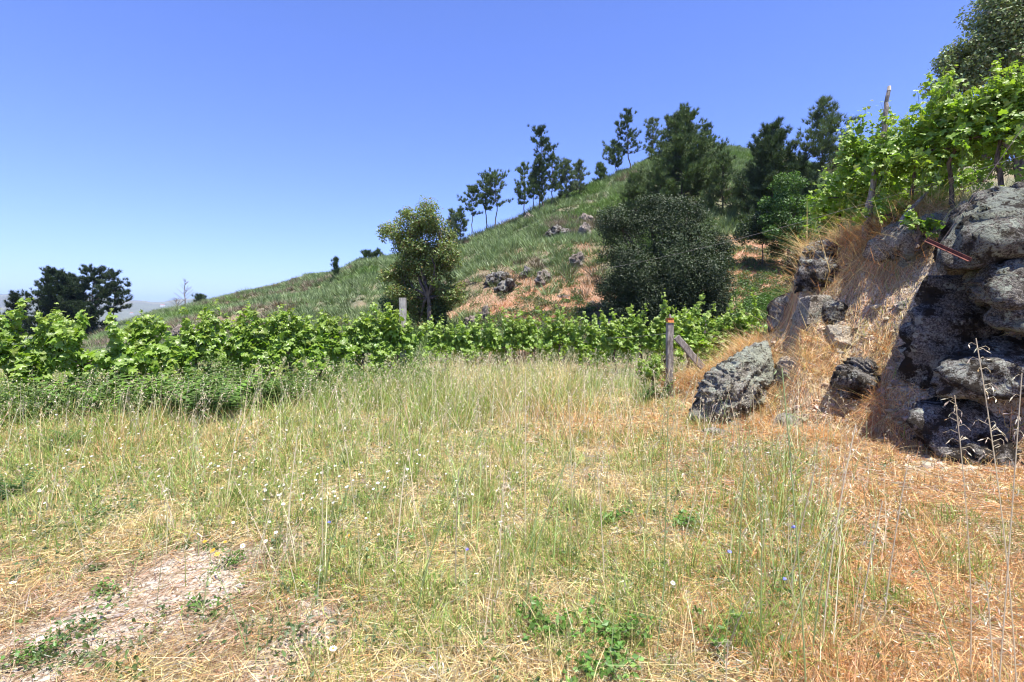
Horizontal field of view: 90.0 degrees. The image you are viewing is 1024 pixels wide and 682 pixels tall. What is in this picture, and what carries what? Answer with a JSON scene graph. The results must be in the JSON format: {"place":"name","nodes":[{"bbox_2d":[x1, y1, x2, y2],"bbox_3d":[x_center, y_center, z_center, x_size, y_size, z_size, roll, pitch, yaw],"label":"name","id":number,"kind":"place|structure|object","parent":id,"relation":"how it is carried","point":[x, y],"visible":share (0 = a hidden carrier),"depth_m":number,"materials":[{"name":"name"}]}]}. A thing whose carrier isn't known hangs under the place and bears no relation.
{"place":"outdoors","nodes":[
{"label":"outdoors","id":0,"kind":"place"},
{"bbox_2d":[0,346,928,673],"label":"seeding grass","id":1,"kind":"structure","parent":0,"point":[586,372],"depth_m":4.89,"materials":[{"name":"plant"}]},
{"bbox_2d":[0,0,1014,301],"label":"sky","id":2,"kind":"structure","parent":0,"point":[221,147],"materials":[{"name":"blue"}]},
{"bbox_2d":[0,162,1023,681],"bbox_3d":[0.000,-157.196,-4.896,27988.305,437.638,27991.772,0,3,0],"label":"ground","id":3,"kind":"structure","parent":0,"point":[138,306],"depth_m":3.26,"materials":[{"name":"beige soil"}]},
{"bbox_2d":[0,290,36,339],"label":"pine tree","id":4,"kind":"object","parent":3,"relation":"on","point":[14,297],"visible":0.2,"depth_m":69.40,"materials":[{"name":"green plant"}]},
{"bbox_2d":[0,297,44,413],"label":"grapevine","id":5,"kind":"object","parent":3,"relation":"on","point":[14,314],"visible":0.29,"depth_m":7.52,"materials":[{"name":"green plant"}]},
{"bbox_2d":[1,626,63,669],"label":"bramble","id":6,"kind":"object","parent":3,"relation":"on","point":[31,648],"visible":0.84,"depth_m":2.37,"materials":[{"name":"green plant"}]},
{"bbox_2d":[0,302,77,409],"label":"grapevine","id":7,"kind":"object","parent":3,"relation":"on","point":[28,357],"visible":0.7,"depth_m":7.64,"materials":[{"name":"green plant"}]},
{"bbox_2d":[15,264,90,334],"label":"pine tree","id":8,"kind":"object","parent":3,"relation":"on","point":[56,283],"visible":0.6,"depth_m":68.95,"materials":[{"name":"green plant"}]},
{"bbox_2d":[21,368,125,415],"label":"fern","id":9,"kind":"object","parent":3,"relation":"on","point":[80,376],"visible":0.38,"depth_m":7.43,"materials":[{"name":"green plant"}]},
{"bbox_2d":[57,263,118,333],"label":"pine tree","id":10,"kind":"object","parent":3,"relation":"on","point":[89,306],"visible":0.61,"depth_m":70.24,"materials":[{"name":"green plant"}]},
{"bbox_2d":[64,375,148,416],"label":"fern","id":11,"kind":"object","parent":3,"relation":"on","point":[112,403],"visible":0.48,"depth_m":7.34,"materials":[{"name":"green plant"}]},
{"bbox_2d":[39,308,175,404],"bbox_3d":[-6.396,0.347,8.086,1.911,1.750,0.824,-2,4,-25],"label":"grapevine","id":12,"kind":"object","parent":3,"relation":"on","point":[68,343],"visible":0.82,"depth_m":7.94,"materials":[{"name":"green plant"}]},
{"bbox_2d":[91,269,133,320],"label":"pine tree","id":13,"kind":"object","parent":3,"relation":"on","point":[117,291],"visible":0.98,"depth_m":65.54,"materials":[{"name":"green plant"}]},
{"bbox_2d":[107,309,193,394],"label":"grapevine","id":14,"kind":"object","parent":3,"relation":"on","point":[139,333],"visible":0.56,"depth_m":8.38,"materials":[{"name":"green plant"}]},
{"bbox_2d":[114,372,188,412],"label":"fern","id":15,"kind":"object","parent":3,"relation":"on","point":[157,388],"visible":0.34,"depth_m":7.82,"materials":[{"name":"green plant"}]},
{"bbox_2d":[144,299,233,384],"bbox_3d":[-5.448,0.252,8.791,1.380,1.960,0.764,-2,4,-37],"label":"grapevine","id":16,"kind":"object","parent":3,"relation":"on","point":[205,337],"visible":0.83,"depth_m":8.77,"materials":[{"name":"green plant"}]},
{"bbox_2d":[165,364,252,420],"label":"fern","id":17,"kind":"object","parent":3,"relation":"on","point":[229,404],"visible":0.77,"depth_m":7.36,"materials":[{"name":"green plant"}]},
{"bbox_2d":[0,349,456,426],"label":"rank undergrowth","id":18,"kind":"object","parent":3,"relation":"on","point":[13,392],"visible":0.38,"depth_m":7.98,"materials":[{"name":"green plant"}]},
{"bbox_2d":[212,301,283,388],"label":"grapevine","id":19,"kind":"object","parent":3,"relation":"on","point":[238,346],"visible":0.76,"depth_m":9.22,"materials":[{"name":"green plant"}]},
{"bbox_2d":[213,304,331,385],"bbox_3d":[-4.443,0.247,9.481,2.084,1.869,0.924,-2,4,-37],"label":"grapevine","id":20,"kind":"object","parent":3,"relation":"on","point":[287,332],"visible":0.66,"depth_m":9.47,"materials":[{"name":"green plant"}]},
{"bbox_2d":[243,366,313,405],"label":"fern","id":21,"kind":"object","parent":3,"relation":"on","point":[277,393],"visible":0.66,"depth_m":8.37,"materials":[{"name":"green plant"}]},
{"bbox_2d":[287,309,357,390],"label":"grapevine","id":22,"kind":"object","parent":3,"relation":"on","point":[335,345],"visible":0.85,"depth_m":9.82,"materials":[{"name":"green plant"}]},
{"bbox_2d":[338,302,396,381],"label":"grapevine","id":23,"kind":"object","parent":3,"relation":"on","point":[358,341],"visible":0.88,"depth_m":10.24,"materials":[{"name":"green plant"}]},
{"bbox_2d":[368,302,429,375],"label":"grapevine","id":24,"kind":"object","parent":3,"relation":"on","point":[408,342],"visible":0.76,"depth_m":10.55,"materials":[{"name":"green plant"}]},
{"bbox_2d":[378,292,453,331],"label":"bush","id":25,"kind":"object","parent":3,"relation":"on","point":[382,303],"visible":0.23,"depth_m":26.84,"materials":[{"name":"green plant"}]},
{"bbox_2d":[376,195,467,335],"bbox_3d":[-4.609,-3.593,26.193,4.827,7.192,3.528,0,3,0],"label":"oak tree","id":26,"kind":"object","parent":3,"relation":"on","point":[413,248],"visible":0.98,"depth_m":25.75,"materials":[{"name":"green plant"}]},
{"bbox_2d":[422,315,475,370],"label":"grapevine","id":27,"kind":"object","parent":3,"relation":"on","point":[447,342],"visible":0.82,"depth_m":13.19,"materials":[{"name":"green plant"}]},
{"bbox_2d":[0,392,923,681],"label":"weeds","id":28,"kind":"object","parent":3,"relation":"on","point":[130,644],"visible":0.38,"depth_m":3.11,"materials":[{"name":"green plant"}]},
{"bbox_2d":[457,185,483,235],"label":"pine tree","id":29,"kind":"object","parent":3,"relation":"on","point":[471,190],"visible":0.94,"depth_m":59.85,"materials":[{"name":"green plant"}]},
{"bbox_2d":[454,309,502,368],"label":"grapevine","id":30,"kind":"object","parent":3,"relation":"on","point":[472,339],"visible":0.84,"depth_m":13.36,"materials":[{"name":"green plant"}]},
{"bbox_2d":[0,141,959,369],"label":"hillside scrub","id":31,"kind":"object","parent":3,"relation":"on","point":[500,239],"visible":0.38,"depth_m":45.85,"materials":[{"name":"green plant"}]},
{"bbox_2d":[473,168,499,229],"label":"pine tree","id":32,"kind":"object","parent":3,"relation":"on","point":[484,196],"visible":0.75,"depth_m":59.80,"materials":[{"name":"green plant"}]},
{"bbox_2d":[477,167,514,227],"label":"pine tree","id":33,"kind":"object","parent":3,"relation":"on","point":[489,189],"visible":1,"depth_m":58.97,"materials":[{"name":"green plant"}]},
{"bbox_2d":[480,306,530,372],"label":"grapevine","id":34,"kind":"object","parent":3,"relation":"on","point":[506,342],"visible":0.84,"depth_m":13.55,"materials":[{"name":"green plant"}]},
{"bbox_2d":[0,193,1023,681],"bbox_3d":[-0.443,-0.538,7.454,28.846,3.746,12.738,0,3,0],"label":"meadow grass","id":35,"kind":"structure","parent":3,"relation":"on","point":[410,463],"depth_m":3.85,"materials":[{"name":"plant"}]},
{"bbox_2d":[0,249,1023,681],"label":"rubble","id":36,"kind":"object","parent":3,"relation":"on","point":[928,463],"visible":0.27,"depth_m":5.17,"materials":[{"name":"grey stone"}]},
{"bbox_2d":[1,395,1023,681],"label":"oat husks","id":37,"kind":"object","parent":3,"relation":"on","point":[665,565],"visible":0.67,"depth_m":2.94,"materials":[{"name":"beige plant"}]},
{"bbox_2d":[512,160,537,216],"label":"pine tree","id":38,"kind":"object","parent":3,"relation":"on","point":[518,185],"visible":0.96,"depth_m":58.81,"materials":[{"name":"green plant"}]},
{"bbox_2d":[510,312,560,370],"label":"grapevine","id":39,"kind":"object","parent":3,"relation":"on","point":[530,341],"visible":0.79,"depth_m":13.66,"materials":[{"name":"green plant"}]},
{"bbox_2d":[528,158,549,209],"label":"pine tree","id":40,"kind":"object","parent":3,"relation":"on","point":[539,190],"visible":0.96,"depth_m":58.76,"materials":[{"name":"green plant"}]},
{"bbox_2d":[263,188,819,358],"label":"hillside bushes","id":41,"kind":"object","parent":3,"relation":"on","point":[765,298],"visible":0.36,"depth_m":27.63,"materials":[{"name":"green plant"}]},
{"bbox_2d":[507,592,576,641],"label":"bramble","id":42,"kind":"object","parent":3,"relation":"on","point":[543,617],"visible":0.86,"depth_m":2.57,"materials":[{"name":"green plant"}]},
{"bbox_2d":[527,124,558,205],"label":"pine tree","id":43,"kind":"object","parent":3,"relation":"on","point":[539,130],"visible":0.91,"depth_m":59.12,"materials":[{"name":"green plant"}]},
{"bbox_2d":[543,150,563,202],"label":"pine tree","id":44,"kind":"object","parent":3,"relation":"on","point":[553,157],"visible":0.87,"depth_m":60.95,"materials":[{"name":"green plant"}]},
{"bbox_2d":[535,304,580,366],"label":"grapevine","id":45,"kind":"object","parent":3,"relation":"on","point":[556,336],"visible":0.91,"depth_m":13.84,"materials":[{"name":"green plant"}]},
{"bbox_2d":[553,157,580,198],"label":"pine tree","id":46,"kind":"object","parent":3,"relation":"on","point":[565,170],"visible":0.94,"depth_m":61.50,"materials":[{"name":"green plant"}]},
{"bbox_2d":[570,157,590,193],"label":"pine tree","id":47,"kind":"object","parent":3,"relation":"on","point":[579,168],"visible":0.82,"depth_m":62.73,"materials":[{"name":"green plant"}]},
{"bbox_2d":[571,311,609,374],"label":"grapevine","id":48,"kind":"object","parent":3,"relation":"on","point":[592,335],"visible":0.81,"depth_m":14.06,"materials":[{"name":"green plant"}]},
{"bbox_2d":[394,233,794,379],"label":"dry hill grass","id":49,"kind":"structure","parent":3,"relation":"on","point":[557,292],"depth_m":29.96,"materials":[{"name":"beige plant"}]},
{"bbox_2d":[556,629,644,681],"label":"bramble","id":50,"kind":"object","parent":3,"relation":"on","point":[584,664],"visible":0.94,"depth_m":2.26,"materials":[{"name":"green plant"}]},
{"bbox_2d":[567,594,655,647],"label":"bramble","id":51,"kind":"object","parent":3,"relation":"on","point":[601,629],"visible":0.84,"depth_m":2.49,"materials":[{"name":"green plant"}]},
{"bbox_2d":[601,137,628,172],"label":"pine tree","id":52,"kind":"object","parent":3,"relation":"on","point":[612,155],"visible":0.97,"depth_m":66.37,"materials":[{"name":"green plant"}]},
{"bbox_2d":[594,303,648,378],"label":"grapevine","id":53,"kind":"object","parent":3,"relation":"on","point":[613,333],"visible":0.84,"depth_m":12.56,"materials":[{"name":"green plant"}]},
{"bbox_2d":[614,107,642,168],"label":"pine tree","id":54,"kind":"object","parent":3,"relation":"on","point":[627,118],"visible":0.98,"depth_m":66.30,"materials":[{"name":"green plant"}]},
{"bbox_2d":[615,171,654,218],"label":"pine tree","id":55,"kind":"object","parent":3,"relation":"on","point":[636,178],"visible":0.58,"depth_m":45.83,"materials":[{"name":"green plant"}]},
{"bbox_2d":[614,304,660,377],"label":"grapevine","id":56,"kind":"object","parent":3,"relation":"on","point":[645,340],"visible":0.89,"depth_m":12.49,"materials":[{"name":"green plant"}]},
{"bbox_2d":[642,117,662,150],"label":"pine tree","id":57,"kind":"object","parent":3,"relation":"on","point":[654,129],"visible":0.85,"depth_m":70.21,"materials":[{"name":"green plant"}]},
{"bbox_2d":[635,353,677,389],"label":"shrub","id":58,"kind":"object","parent":3,"relation":"on","point":[648,370],"visible":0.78,"depth_m":9.89,"materials":[{"name":"green plant"}]},
{"bbox_2d":[638,157,687,214],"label":"pine tree","id":59,"kind":"object","parent":3,"relation":"on","point":[661,166],"visible":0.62,"depth_m":43.86,"materials":[{"name":"green plant"}]},
{"bbox_2d":[593,192,738,329],"bbox_3d":[7.113,-3.131,23.543,6.942,7.797,4.678,0,3,0],"label":"evergreen oak","id":60,"kind":"object","parent":3,"relation":"on","point":[688,277],"visible":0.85,"depth_m":23.18,"materials":[{"name":"green plant"}]},
{"bbox_2d":[649,291,705,369],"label":"grapevine","id":61,"kind":"object","parent":3,"relation":"on","point":[662,321],"visible":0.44,"depth_m":12.41,"materials":[{"name":"green plant"}]},
{"bbox_2d":[637,101,729,198],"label":"pine tree","id":62,"kind":"object","parent":3,"relation":"on","point":[690,138],"visible":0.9,"depth_m":43.88,"materials":[{"name":"green plant"}]},
{"bbox_2d":[663,314,705,395],"bbox_3d":[3.122,0.337,9.336,0.808,1.655,0.237,0,3,0],"label":"wooden post","id":63,"kind":"object","parent":3,"relation":"on","point":[685,347],"visible":0.88,"depth_m":9.31,"materials":[{"name":"grey wood"}]},
{"bbox_2d":[660,307,716,374],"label":"grapevine","id":64,"kind":"object","parent":3,"relation":"on","point":[691,337],"visible":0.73,"depth_m":10.25,"materials":[{"name":"green plant"}]},
{"bbox_2d":[690,296,736,369],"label":"grapevine","id":65,"kind":"object","parent":3,"relation":"on","point":[719,327],"visible":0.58,"depth_m":12.37,"materials":[{"name":"green plant"}]},
{"bbox_2d":[692,605,749,647],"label":"bramble","id":66,"kind":"object","parent":3,"relation":"on","point":[716,641],"visible":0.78,"depth_m":2.52,"materials":[{"name":"green plant"}]},
{"bbox_2d":[697,148,745,212],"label":"pine tree","id":67,"kind":"object","parent":3,"relation":"on","point":[721,157],"visible":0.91,"depth_m":42.02,"materials":[{"name":"green plant"}]},
{"bbox_2d":[687,340,775,423],"bbox_3d":[3.318,0.705,7.805,1.100,1.415,1.768,3,4,38],"label":"boulder","id":68,"kind":"object","parent":3,"relation":"on","point":[754,361],"visible":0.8,"depth_m":7.33,"materials":[{"name":"stone"}]},
{"bbox_2d":[721,287,767,351],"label":"grapevine","id":69,"kind":"object","parent":3,"relation":"on","point":[741,322],"visible":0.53,"depth_m":12.30,"materials":[{"name":"green plant"}]},
{"bbox_2d":[732,208,785,263],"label":"bush","id":70,"kind":"object","parent":3,"relation":"on","point":[749,229],"visible":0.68,"depth_m":30.43,"materials":[{"name":"green plant"}]},
{"bbox_2d":[725,116,829,227],"bbox_3d":[20.072,-12.469,39.306,6.686,9.306,7.414,-2,4,-36],"label":"pine tree","id":71,"kind":"object","parent":3,"relation":"on","point":[770,152],"visible":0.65,"depth_m":38.72,"materials":[{"name":"green plant"}]},
{"bbox_2d":[766,292,791,334],"bbox_3d":[4.840,-0.376,8.907,0.629,1.034,1.051,0,3,0],"label":"boulder","id":72,"kind":"object","parent":3,"relation":"on","point":[772,309],"visible":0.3,"depth_m":8.91,"materials":[{"name":"stone"}]},
{"bbox_2d":[774,368,808,681],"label":"oat stalk","id":73,"kind":"object","parent":3,"relation":"on","point":[787,421],"visible":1,"depth_m":2.18,"materials":[{"name":"beige plant"}]},
{"bbox_2d":[775,356,820,384],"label":"bedrock","id":74,"kind":"structure","parent":3,"relation":"on","point":[782,362],"depth_m":7.61,"materials":[{"name":"stone"}]},
{"bbox_2d":[757,171,843,263],"bbox_3d":[16.654,-6.851,29.441,4.957,5.705,2.783,0,3,0],"label":"leafy tree","id":75,"kind":"object","parent":3,"relation":"on","point":[786,186],"visible":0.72,"depth_m":29.13,"materials":[{"name":"green plant"}]},
{"bbox_2d":[789,295,833,343],"bbox_3d":[4.659,-0.307,7.903,0.565,0.806,0.611,0,3,0],"label":"boulder","id":76,"kind":"object","parent":3,"relation":"on","point":[813,304],"visible":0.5,"depth_m":7.65,"materials":[{"name":"stone"}]},
{"bbox_2d":[635,164,991,458],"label":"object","id":77,"kind":"object","parent":3,"relation":"on","point":[845,237],"visible":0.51,"depth_m":7.28,"materials":[{"name":"beige plant"}]},
{"bbox_2d":[793,239,840,293],"bbox_3d":[5.261,-1.203,8.557,0.858,1.041,1.890,3,4,37],"label":"boulder","id":78,"kind":"object","parent":3,"relation":"on","point":[803,281],"visible":0.4,"depth_m":8.01,"materials":[{"name":"stone"}]},
{"bbox_2d":[791,94,860,174],"bbox_3d":[22.452,-15.062,37.306,4.940,6.007,5.025,0,3,0],"label":"pine tree","id":79,"kind":"object","parent":3,"relation":"on","point":[823,149],"visible":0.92,"depth_m":36.63,"materials":[{"name":"green plant"}]},
{"bbox_2d":[822,300,847,324],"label":"boulder","id":80,"kind":"object","parent":3,"relation":"on","point":[833,309],"visible":0.61,"depth_m":7.52,"materials":[{"name":"stone"}]},
{"bbox_2d":[800,168,876,239],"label":"grapevine","id":81,"kind":"object","parent":3,"relation":"on","point":[825,211],"visible":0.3,"depth_m":9.55,"materials":[{"name":"green plant"}]},
{"bbox_2d":[822,424,857,650],"bbox_3d":[1.555,0.934,2.424,0.211,1.095,0.089,-1,4,-21],"label":"oat stalk","id":82,"kind":"object","parent":3,"relation":"on","point":[845,472],"visible":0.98,"depth_m":2.42,"materials":[{"name":"beige plant"}]},
{"bbox_2d":[826,324,856,354],"bbox_3d":[4.952,0.088,7.411,0.795,0.669,0.906,-2,4,-33],"label":"rock","id":83,"kind":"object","parent":3,"relation":"on","point":[833,330],"visible":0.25,"depth_m":7.30,"materials":[{"name":"stone"}]},
{"bbox_2d":[829,356,881,399],"bbox_3d":[4.795,0.529,6.964,1.429,0.676,0.648,-2,4,-33],"label":"boulder","id":84,"kind":"object","parent":3,"relation":"on","point":[853,378],"visible":0.56,"depth_m":6.59,"materials":[{"name":"stone"}]},
{"bbox_2d":[796,122,915,243],"bbox_3d":[6.050,-2.636,8.942,1.986,2.331,1.017,3,4,42],"label":"grapevine","id":85,"kind":"object","parent":3,"relation":"on","point":[824,197],"visible":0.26,"depth_m":9.12,"materials":[{"name":"green plant"}]},
{"bbox_2d":[862,85,890,238],"bbox_3d":[5.595,-2.711,7.861,0.341,2.346,0.126,0,3,0],"label":"wooden pole","id":86,"kind":"object","parent":3,"relation":"on","point":[873,183],"visible":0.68,"depth_m":7.84,"materials":[{"name":"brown wood"}]},
{"bbox_2d":[830,100,935,227],"bbox_3d":[6.030,-2.786,8.300,0.884,2.246,1.613,-2,4,-36],"label":"grapevine","id":87,"kind":"object","parent":3,"relation":"on","point":[852,143],"visible":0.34,"depth_m":8.44,"materials":[{"name":"green plant"}]},
{"bbox_2d":[862,212,944,267],"bbox_3d":[5.635,-1.328,7.246,0.891,0.901,0.952,0,3,0],"label":"boulder","id":88,"kind":"object","parent":3,"relation":"on","point":[903,236],"visible":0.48,"depth_m":7.05,"materials":[{"name":"stone"}]},
{"bbox_2d":[851,188,913,226],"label":"grapevine","id":89,"kind":"object","parent":88,"relation":"on","point":[881,208],"visible":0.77,"depth_m":7.47,"materials":[{"name":"green plant"}]},
{"bbox_2d":[899,206,945,250],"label":"grapevine","id":90,"kind":"object","parent":88,"relation":"on","point":[917,224],"visible":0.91,"depth_m":6.80,"materials":[{"name":"green plant"}]},
{"bbox_2d":[843,90,972,207],"bbox_3d":[5.952,-2.679,7.508,1.694,1.771,0.941,3,4,43],"label":"grapevine","id":91,"kind":"object","parent":3,"relation":"on","point":[878,154],"visible":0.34,"depth_m":7.60,"materials":[{"name":"green plant"}]},
{"bbox_2d":[869,66,1022,209],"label":"grapevine","id":92,"kind":"object","parent":3,"relation":"on","point":[917,142],"visible":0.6,"depth_m":6.91,"materials":[{"name":"green plant"}]},
{"bbox_2d":[907,160,989,205],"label":"grapevine","id":93,"kind":"object","parent":3,"relation":"on","point":[966,181],"visible":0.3,"depth_m":7.46,"materials":[{"name":"green plant"}]},
{"bbox_2d":[873,170,1023,213],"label":"bank top grass","id":94,"kind":"structure","parent":3,"relation":"on","point":[973,190],"depth_m":6.94,"materials":[{"name":"green plant"}]},
{"bbox_2d":[897,274,1004,400],"bbox_3d":[6.587,0.398,6.391,3.844,2.978,1.707,0,3,0],"label":"boulder","id":95,"kind":"object","parent":3,"relation":"on","point":[946,314],"visible":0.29,"depth_m":5.94,"materials":[{"name":"stone"}]},
{"bbox_2d":[932,181,1023,274],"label":"boulder","id":96,"kind":"object","parent":95,"relation":"on","point":[986,229],"visible":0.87,"depth_m":5.38,"materials":[{"name":"stone"}]},
{"bbox_2d":[941,395,974,676],"bbox_3d":[1.902,0.859,2.167,0.226,1.272,0.104,0,3,0],"label":"oat stalk","id":97,"kind":"object","parent":3,"relation":"on","point":[955,405],"visible":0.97,"depth_m":2.16,"materials":[{"name":"beige plant"}]},
{"bbox_2d":[905,398,1023,469],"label":"boulder","id":98,"kind":"object","parent":3,"relation":"on","point":[928,423],"visible":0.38,"depth_m":5.39,"materials":[{"name":"stone"}]},
{"bbox_2d":[926,336,1023,399],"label":"boulder","id":99,"kind":"object","parent":98,"relation":"on","point":[956,374],"visible":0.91,"depth_m":5.24,"materials":[{"name":"stone"}]},
{"bbox_2d":[983,308,1023,332],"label":"boulder","id":100,"kind":"object","parent":99,"relation":"on","point":[1006,320],"visible":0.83,"depth_m":5.21,"materials":[{"name":"stone"}]},
{"bbox_2d":[962,259,1023,309],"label":"boulder","id":101,"kind":"object","parent":100,"relation":"on","point":[999,286],"visible":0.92,"depth_m":5.20,"materials":[{"name":"stone"}]},
{"bbox_2d":[918,0,1023,181],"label":"cork oak","id":102,"kind":"object","parent":3,"relation":"on","point":[997,29],"visible":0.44,"depth_m":14.24,"materials":[{"name":"green plant"}]},
{"bbox_2d":[936,46,1023,189],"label":"grapevine","id":103,"kind":"object","parent":3,"relation":"on","point":[988,133],"visible":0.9,"depth_m":6.47,"materials":[{"name":"green plant"}]},
{"bbox_2d":[967,338,1016,681],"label":"oat stalk","id":104,"kind":"object","parent":3,"relation":"on","point":[977,348],"visible":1,"depth_m":1.92,"materials":[{"name":"beige plant"}]},
{"bbox_2d":[969,48,1023,178],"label":"grapevine","id":105,"kind":"object","parent":3,"relation":"on","point":[1006,87],"visible":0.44,"depth_m":6.36,"materials":[{"name":"green plant"}]},
{"bbox_2d":[998,373,1023,681],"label":"oat stalk","id":106,"kind":"object","parent":3,"relation":"on","point":[1017,431],"visible":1,"depth_m":1.85,"materials":[{"name":"beige plant"}]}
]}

